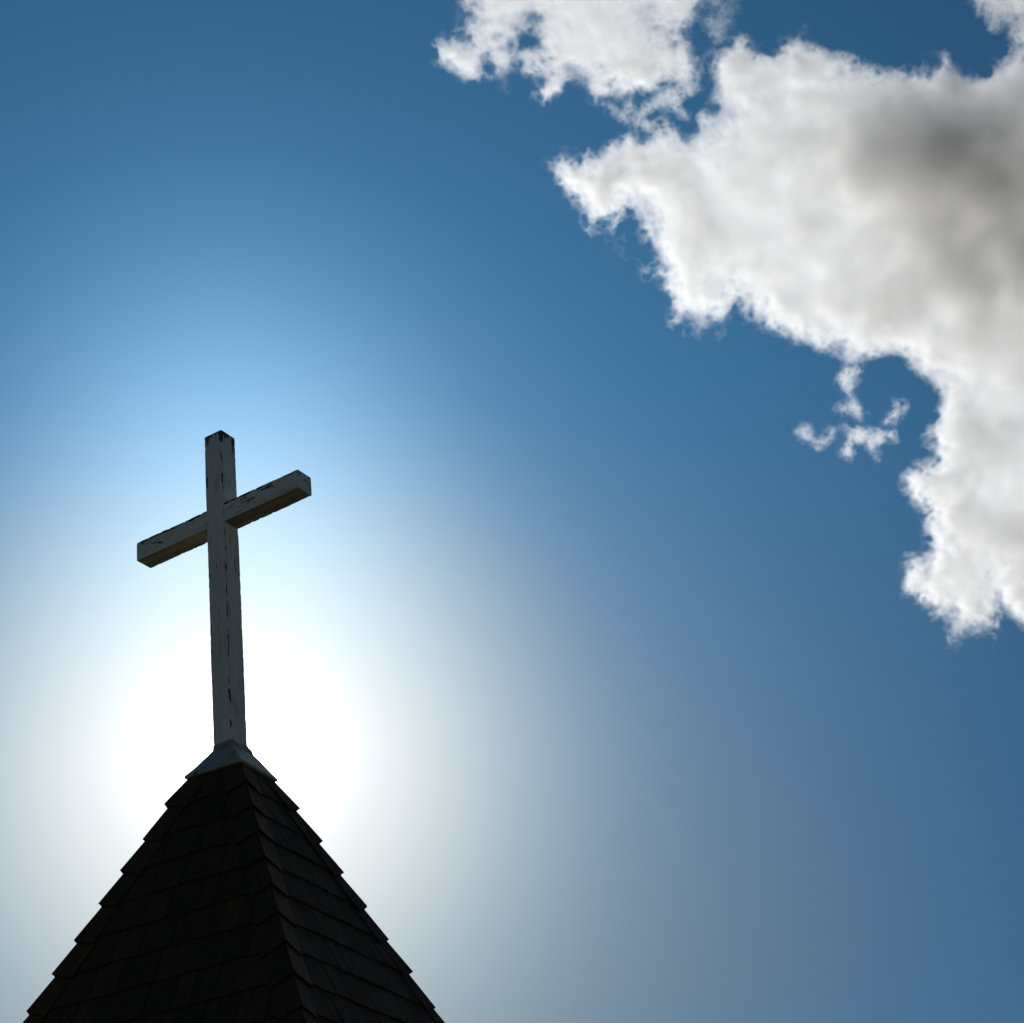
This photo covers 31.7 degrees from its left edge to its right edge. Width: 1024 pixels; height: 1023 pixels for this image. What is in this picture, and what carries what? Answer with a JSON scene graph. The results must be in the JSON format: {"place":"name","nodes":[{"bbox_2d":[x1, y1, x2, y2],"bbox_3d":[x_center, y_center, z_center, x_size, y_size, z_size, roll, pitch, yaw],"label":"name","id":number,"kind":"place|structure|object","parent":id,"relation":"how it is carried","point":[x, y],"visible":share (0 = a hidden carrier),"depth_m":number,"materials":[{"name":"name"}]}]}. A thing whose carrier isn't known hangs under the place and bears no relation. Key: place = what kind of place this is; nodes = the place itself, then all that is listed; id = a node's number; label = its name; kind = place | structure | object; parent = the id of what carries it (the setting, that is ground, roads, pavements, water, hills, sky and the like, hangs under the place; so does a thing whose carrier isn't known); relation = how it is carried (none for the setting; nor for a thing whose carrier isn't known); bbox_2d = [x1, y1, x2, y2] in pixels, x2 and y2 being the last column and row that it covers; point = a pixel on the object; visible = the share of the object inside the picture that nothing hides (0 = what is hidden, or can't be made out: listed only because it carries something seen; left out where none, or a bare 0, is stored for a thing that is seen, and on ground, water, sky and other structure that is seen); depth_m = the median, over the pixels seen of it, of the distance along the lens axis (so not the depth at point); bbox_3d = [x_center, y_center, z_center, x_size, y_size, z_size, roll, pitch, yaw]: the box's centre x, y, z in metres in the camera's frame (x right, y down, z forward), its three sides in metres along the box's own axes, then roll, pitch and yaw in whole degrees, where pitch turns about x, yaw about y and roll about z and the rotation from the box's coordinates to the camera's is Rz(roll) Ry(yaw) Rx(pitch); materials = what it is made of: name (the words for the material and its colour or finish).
{"place":"outdoors","nodes":[
{"label":"outdoors","id":0,"kind":"place"},
{"bbox_2d":[23,739,444,1022],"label":"church steeple","id":1,"kind":"object","parent":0,"point":[231,896],"visible":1,"depth_m":9.59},
{"bbox_2d":[137,430,311,744],"bbox_3d":[-1.782,0.537,11.212,1.316,2.390,0.144,-23,-34,24],"label":"wooden cross","id":2,"kind":"object","parent":1,"relation":"on","point":[222,519],"visible":0.98,"depth_m":11.29,"materials":[{"name":"paint"}]},
{"bbox_2d":[0,0,1023,1022],"label":"sky","id":3,"kind":"structure","parent":0,"point":[637,636],"materials":[{"name":"blue"}]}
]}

